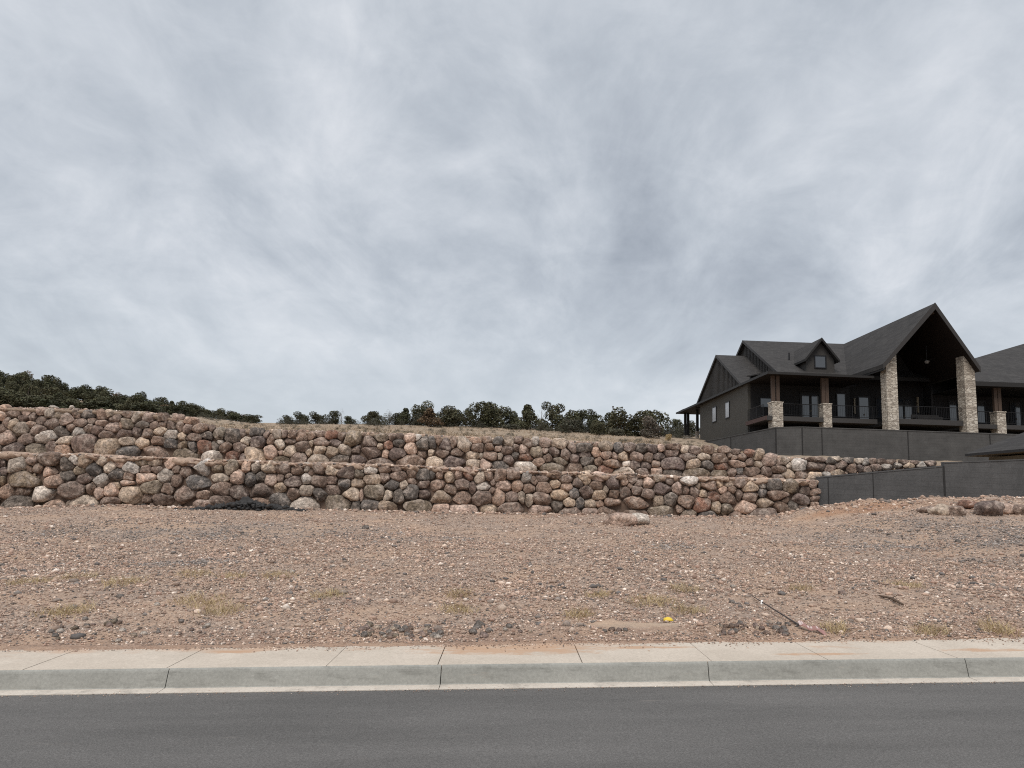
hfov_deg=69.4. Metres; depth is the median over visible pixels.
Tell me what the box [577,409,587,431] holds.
juniper tree
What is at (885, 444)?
block retaining wall
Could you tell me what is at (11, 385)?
juniper tree
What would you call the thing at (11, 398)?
juniper tree
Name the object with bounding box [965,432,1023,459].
house
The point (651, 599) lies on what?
grass tuft
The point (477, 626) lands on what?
rock
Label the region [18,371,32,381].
juniper tree
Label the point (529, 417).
juniper tree
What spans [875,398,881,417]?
window
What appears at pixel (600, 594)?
grass tuft
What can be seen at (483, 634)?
rock
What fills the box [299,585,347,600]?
grass tuft
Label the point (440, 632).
rock
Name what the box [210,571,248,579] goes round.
grass tuft
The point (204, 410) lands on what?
juniper tree
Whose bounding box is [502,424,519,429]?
bush
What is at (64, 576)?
grass tuft
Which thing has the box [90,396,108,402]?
juniper tree
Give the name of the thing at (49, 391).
juniper tree
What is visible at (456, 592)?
grass tuft
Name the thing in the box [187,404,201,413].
juniper tree
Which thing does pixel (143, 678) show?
kerb
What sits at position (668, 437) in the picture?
bush
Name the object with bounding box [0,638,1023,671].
sidewalk
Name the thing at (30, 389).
juniper tree
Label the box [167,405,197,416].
juniper tree
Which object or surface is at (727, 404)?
window
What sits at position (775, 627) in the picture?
rock
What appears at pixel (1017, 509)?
boulder
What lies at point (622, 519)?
boulder
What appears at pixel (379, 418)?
juniper tree
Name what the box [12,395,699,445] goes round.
brush
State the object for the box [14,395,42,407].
juniper tree
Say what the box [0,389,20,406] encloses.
juniper tree
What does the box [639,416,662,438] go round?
bush
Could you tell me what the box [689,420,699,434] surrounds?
juniper tree
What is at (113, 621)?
rock
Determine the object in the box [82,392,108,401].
juniper tree
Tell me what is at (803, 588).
grass tuft
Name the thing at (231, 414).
juniper tree
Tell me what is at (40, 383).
juniper tree
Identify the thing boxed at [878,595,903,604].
broken stick
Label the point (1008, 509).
boulder
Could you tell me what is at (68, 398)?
juniper tree
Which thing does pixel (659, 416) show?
juniper tree
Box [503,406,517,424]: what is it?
juniper tree
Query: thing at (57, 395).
juniper tree
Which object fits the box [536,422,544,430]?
bush
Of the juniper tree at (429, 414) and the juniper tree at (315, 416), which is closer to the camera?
the juniper tree at (429, 414)
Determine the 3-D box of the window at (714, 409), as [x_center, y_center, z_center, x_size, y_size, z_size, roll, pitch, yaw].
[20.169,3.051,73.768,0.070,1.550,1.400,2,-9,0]
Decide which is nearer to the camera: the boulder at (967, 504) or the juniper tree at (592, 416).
the boulder at (967, 504)
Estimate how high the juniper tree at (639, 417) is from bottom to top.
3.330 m
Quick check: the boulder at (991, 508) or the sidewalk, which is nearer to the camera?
the sidewalk
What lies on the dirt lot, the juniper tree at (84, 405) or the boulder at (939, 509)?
the boulder at (939, 509)
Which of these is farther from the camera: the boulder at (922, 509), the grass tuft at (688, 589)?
the boulder at (922, 509)
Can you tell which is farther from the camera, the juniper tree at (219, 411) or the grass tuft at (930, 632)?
the juniper tree at (219, 411)
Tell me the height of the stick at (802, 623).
0.115 m
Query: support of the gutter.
on the road
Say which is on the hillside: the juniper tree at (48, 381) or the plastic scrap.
the juniper tree at (48, 381)
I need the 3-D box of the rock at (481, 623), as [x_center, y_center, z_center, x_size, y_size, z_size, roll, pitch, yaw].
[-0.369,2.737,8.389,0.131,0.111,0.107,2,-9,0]
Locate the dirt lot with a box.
[0,496,1023,650]
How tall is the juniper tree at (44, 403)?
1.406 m
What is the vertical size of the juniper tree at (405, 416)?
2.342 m
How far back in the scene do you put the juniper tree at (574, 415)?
88.82 m
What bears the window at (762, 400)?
in the house at (923, 369)
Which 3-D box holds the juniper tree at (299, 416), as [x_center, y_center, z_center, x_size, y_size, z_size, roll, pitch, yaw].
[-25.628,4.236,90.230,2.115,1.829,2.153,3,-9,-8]
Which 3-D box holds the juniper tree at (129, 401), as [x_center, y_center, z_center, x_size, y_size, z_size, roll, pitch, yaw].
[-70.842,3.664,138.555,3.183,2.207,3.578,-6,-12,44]
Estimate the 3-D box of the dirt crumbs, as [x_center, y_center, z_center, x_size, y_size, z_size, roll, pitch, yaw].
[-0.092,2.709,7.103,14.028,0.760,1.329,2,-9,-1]
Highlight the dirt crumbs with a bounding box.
[2,637,1023,698]
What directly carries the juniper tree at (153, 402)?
on the hillside
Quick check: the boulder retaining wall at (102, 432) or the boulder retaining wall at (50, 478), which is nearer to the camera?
the boulder retaining wall at (50, 478)
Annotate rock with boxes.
[110,618,117,623]
[360,631,367,637]
[436,630,443,634]
[469,629,476,633]
[473,624,481,628]
[474,620,484,626]
[480,631,488,637]
[772,625,779,629]
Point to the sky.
(271, 210)
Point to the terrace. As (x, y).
(181, 461)
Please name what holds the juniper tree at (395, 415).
on the hillside
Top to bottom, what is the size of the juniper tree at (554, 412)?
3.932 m
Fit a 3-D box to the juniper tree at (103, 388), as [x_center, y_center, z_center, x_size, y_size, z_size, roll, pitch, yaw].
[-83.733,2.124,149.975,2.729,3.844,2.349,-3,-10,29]
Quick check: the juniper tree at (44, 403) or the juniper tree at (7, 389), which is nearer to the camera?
the juniper tree at (44, 403)
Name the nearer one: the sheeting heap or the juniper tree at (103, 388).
the sheeting heap
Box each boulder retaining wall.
[0,404,936,479]
[0,451,821,515]
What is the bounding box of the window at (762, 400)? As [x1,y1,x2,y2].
[759,397,770,407]
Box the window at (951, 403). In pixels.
[948,400,958,420]
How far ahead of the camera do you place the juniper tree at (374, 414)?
89.78 m
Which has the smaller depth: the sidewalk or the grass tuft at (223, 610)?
the sidewalk
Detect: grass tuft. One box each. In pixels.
[1,574,56,585]
[29,597,105,621]
[55,570,100,579]
[97,573,149,587]
[157,589,231,608]
[173,566,211,579]
[193,599,250,617]
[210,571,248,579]
[254,568,306,579]
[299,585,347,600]
[436,601,486,614]
[441,586,475,599]
[558,605,597,620]
[585,587,614,597]
[621,592,683,607]
[664,598,713,614]
[668,579,705,594]
[777,580,813,590]
[820,616,861,634]
[876,577,932,588]
[898,618,954,635]
[975,613,1023,636]
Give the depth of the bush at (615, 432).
77.87 m
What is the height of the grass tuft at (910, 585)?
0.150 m
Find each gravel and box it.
[0,407,936,481]
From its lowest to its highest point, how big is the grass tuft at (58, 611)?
0.187 m
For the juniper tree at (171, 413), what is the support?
on the hillside
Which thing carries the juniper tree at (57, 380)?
on the hillside
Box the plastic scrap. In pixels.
[663,617,673,620]
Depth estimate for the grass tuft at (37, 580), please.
11.61 m
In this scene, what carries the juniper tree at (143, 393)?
on the hillside
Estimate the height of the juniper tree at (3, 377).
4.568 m
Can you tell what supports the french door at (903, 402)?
in the house at (923, 369)
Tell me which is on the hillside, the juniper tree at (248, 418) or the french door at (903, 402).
the juniper tree at (248, 418)
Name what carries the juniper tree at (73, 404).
on the hillside
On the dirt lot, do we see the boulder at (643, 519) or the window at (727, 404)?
the boulder at (643, 519)
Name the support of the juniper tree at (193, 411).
on the hillside
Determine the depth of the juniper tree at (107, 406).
87.67 m
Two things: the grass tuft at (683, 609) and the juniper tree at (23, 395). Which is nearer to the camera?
the grass tuft at (683, 609)
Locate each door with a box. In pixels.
[799,392,820,416]
[857,396,870,418]
[898,397,913,418]
[1009,402,1022,424]
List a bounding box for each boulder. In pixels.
[603,512,637,525]
[632,513,649,524]
[916,506,932,512]
[927,504,949,515]
[948,506,966,515]
[956,500,976,508]
[973,500,1004,515]
[1003,503,1013,514]
[1012,504,1023,514]
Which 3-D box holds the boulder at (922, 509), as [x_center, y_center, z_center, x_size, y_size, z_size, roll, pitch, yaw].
[13.064,3.968,23.243,0.604,0.288,0.550,2,-9,0]
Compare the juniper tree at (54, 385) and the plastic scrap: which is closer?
the plastic scrap
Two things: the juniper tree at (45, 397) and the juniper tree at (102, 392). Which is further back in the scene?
the juniper tree at (102, 392)
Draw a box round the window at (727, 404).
[725,401,729,418]
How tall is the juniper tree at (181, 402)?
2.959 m
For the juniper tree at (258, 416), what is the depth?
149.45 m
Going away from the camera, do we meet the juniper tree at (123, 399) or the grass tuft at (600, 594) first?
the grass tuft at (600, 594)
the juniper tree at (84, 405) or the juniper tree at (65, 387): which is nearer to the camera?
the juniper tree at (84, 405)
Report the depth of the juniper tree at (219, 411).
149.31 m
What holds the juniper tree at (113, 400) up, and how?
on the hillside
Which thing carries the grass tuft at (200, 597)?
on the dirt lot
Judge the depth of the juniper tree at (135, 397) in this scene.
137.78 m
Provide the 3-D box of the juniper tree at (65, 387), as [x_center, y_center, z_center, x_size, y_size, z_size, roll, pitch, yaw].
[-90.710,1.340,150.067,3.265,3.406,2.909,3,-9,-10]
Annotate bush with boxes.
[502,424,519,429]
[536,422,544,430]
[559,419,582,432]
[589,419,605,434]
[608,428,624,435]
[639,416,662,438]
[665,434,671,440]
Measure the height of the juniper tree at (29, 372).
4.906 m
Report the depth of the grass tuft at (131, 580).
11.23 m
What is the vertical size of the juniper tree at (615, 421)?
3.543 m
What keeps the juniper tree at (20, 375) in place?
on the hillside
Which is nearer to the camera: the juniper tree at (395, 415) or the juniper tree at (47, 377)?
the juniper tree at (395, 415)
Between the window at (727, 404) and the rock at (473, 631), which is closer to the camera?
the rock at (473, 631)
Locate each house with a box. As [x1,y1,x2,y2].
[676,303,1023,440]
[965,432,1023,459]
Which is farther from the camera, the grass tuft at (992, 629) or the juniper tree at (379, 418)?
the juniper tree at (379, 418)
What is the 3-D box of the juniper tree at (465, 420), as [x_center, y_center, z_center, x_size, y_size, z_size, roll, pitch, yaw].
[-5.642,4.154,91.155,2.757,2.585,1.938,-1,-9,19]
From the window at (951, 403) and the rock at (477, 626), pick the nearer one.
the rock at (477, 626)
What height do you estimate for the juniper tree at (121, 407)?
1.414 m
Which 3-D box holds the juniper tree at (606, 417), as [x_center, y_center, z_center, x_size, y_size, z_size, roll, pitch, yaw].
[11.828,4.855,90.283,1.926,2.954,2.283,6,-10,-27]
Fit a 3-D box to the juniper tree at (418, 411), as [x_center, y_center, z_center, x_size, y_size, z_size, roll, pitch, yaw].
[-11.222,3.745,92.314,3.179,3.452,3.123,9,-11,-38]
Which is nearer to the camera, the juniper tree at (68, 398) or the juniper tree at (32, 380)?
the juniper tree at (68, 398)
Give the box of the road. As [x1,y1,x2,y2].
[0,682,1023,767]
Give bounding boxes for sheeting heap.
[173,496,314,511]
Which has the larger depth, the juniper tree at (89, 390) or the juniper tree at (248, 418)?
the juniper tree at (89, 390)
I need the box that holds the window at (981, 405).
[977,401,986,423]
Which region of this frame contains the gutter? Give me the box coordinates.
[0,677,1023,695]
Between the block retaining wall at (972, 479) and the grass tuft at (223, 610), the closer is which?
the grass tuft at (223, 610)
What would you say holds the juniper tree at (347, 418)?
on the hillside
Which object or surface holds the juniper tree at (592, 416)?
on the hillside
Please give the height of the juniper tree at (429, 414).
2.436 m
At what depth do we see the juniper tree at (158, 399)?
148.88 m
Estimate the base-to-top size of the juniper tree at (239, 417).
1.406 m
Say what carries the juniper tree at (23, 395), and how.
on the hillside
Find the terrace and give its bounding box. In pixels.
[0,451,818,485]
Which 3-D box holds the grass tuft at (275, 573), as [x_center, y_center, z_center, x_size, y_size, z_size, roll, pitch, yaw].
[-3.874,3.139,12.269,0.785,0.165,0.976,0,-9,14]
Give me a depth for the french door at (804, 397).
63.56 m
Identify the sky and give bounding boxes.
[0,0,1023,431]
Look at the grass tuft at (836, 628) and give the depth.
8.22 m
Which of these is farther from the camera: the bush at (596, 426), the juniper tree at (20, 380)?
the juniper tree at (20, 380)
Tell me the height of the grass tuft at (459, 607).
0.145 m
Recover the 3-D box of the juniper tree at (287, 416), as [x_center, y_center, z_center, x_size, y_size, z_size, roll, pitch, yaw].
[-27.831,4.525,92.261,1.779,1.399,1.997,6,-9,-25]
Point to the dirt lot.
(646, 627)
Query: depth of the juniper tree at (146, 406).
88.00 m
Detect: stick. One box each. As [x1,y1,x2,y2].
[752,596,826,634]
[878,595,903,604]
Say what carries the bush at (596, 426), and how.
on the hillside
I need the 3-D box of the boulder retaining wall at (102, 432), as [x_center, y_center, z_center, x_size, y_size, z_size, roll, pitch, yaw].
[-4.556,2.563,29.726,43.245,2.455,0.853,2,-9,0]
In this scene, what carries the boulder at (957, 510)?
on the dirt lot
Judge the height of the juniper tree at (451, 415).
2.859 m
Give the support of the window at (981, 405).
in the house at (923, 369)
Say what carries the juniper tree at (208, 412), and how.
on the hillside
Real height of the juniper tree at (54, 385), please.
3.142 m
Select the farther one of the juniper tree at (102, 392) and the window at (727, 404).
the juniper tree at (102, 392)
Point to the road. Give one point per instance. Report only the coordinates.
(945, 725)
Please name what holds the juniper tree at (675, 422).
on the hillside
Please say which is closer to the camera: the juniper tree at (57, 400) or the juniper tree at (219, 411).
the juniper tree at (57, 400)
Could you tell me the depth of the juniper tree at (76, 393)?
137.84 m
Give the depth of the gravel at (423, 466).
27.90 m
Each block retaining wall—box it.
[704,427,1017,460]
[816,459,1023,504]
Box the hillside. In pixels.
[0,394,955,467]
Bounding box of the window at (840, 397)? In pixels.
[836,393,846,417]
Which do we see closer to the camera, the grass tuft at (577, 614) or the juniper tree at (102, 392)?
the grass tuft at (577, 614)
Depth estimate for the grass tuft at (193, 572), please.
12.04 m
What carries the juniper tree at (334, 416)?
on the hillside
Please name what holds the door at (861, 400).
in the house at (923, 369)
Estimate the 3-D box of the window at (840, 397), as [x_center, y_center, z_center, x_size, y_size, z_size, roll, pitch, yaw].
[28.278,1.851,63.538,0.850,2.150,0.070,2,-9,0]
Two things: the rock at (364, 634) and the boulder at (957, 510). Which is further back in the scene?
the boulder at (957, 510)
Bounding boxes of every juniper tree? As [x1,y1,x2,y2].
[0,370,7,386]
[0,387,17,394]
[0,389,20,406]
[0,394,25,406]
[5,381,20,392]
[6,372,24,388]
[9,374,31,390]
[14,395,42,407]
[16,391,28,400]
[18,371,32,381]
[18,384,39,395]
[21,370,33,382]
[24,377,42,384]
[32,378,55,394]
[32,379,44,395]
[34,375,54,383]
[34,399,68,408]
[38,396,59,405]
[39,387,67,397]
[43,383,61,392]
[46,395,66,405]
[52,377,68,386]
[53,392,71,398]
[58,396,79,407]
[60,382,69,394]
[61,399,79,407]
[67,388,82,400]
[74,401,110,409]
[79,384,97,400]
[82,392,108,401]
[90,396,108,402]
[91,388,113,401]
[93,402,117,410]
[96,386,107,391]
[109,395,120,404]
[113,397,126,404]
[115,403,133,410]
[124,398,138,403]
[126,402,165,412]
[128,394,146,403]
[135,391,147,400]
[141,399,163,405]
[153,397,168,404]
[162,405,173,414]
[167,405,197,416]
[176,401,187,404]
[184,406,199,416]
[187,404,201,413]
[198,409,216,417]
[200,410,214,416]
[211,408,226,417]
[226,410,239,420]
[233,415,244,421]
[243,416,259,422]
[244,414,261,419]
[283,415,293,423]
[293,411,309,423]
[309,411,324,423]
[322,410,340,423]
[344,416,354,423]
[361,411,378,424]
[375,415,384,424]
[391,413,402,424]
[396,408,411,424]
[410,400,433,425]
[417,408,443,426]
[432,405,462,425]
[458,408,476,426]
[465,401,496,427]
[479,401,508,427]
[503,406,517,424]
[511,404,540,429]
[538,401,564,430]
[550,409,583,431]
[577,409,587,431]
[582,409,606,432]
[601,412,613,433]
[604,407,642,435]
[628,410,656,436]
[642,410,671,436]
[669,419,683,434]
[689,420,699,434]
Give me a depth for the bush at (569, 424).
80.03 m
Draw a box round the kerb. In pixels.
[0,657,1023,690]
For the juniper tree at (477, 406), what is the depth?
87.58 m
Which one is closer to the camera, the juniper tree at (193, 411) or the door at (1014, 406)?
the door at (1014, 406)
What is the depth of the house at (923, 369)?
63.50 m
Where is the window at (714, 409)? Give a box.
[712,406,716,422]
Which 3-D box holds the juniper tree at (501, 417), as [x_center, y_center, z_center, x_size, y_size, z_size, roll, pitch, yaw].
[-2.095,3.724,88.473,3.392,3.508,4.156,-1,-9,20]

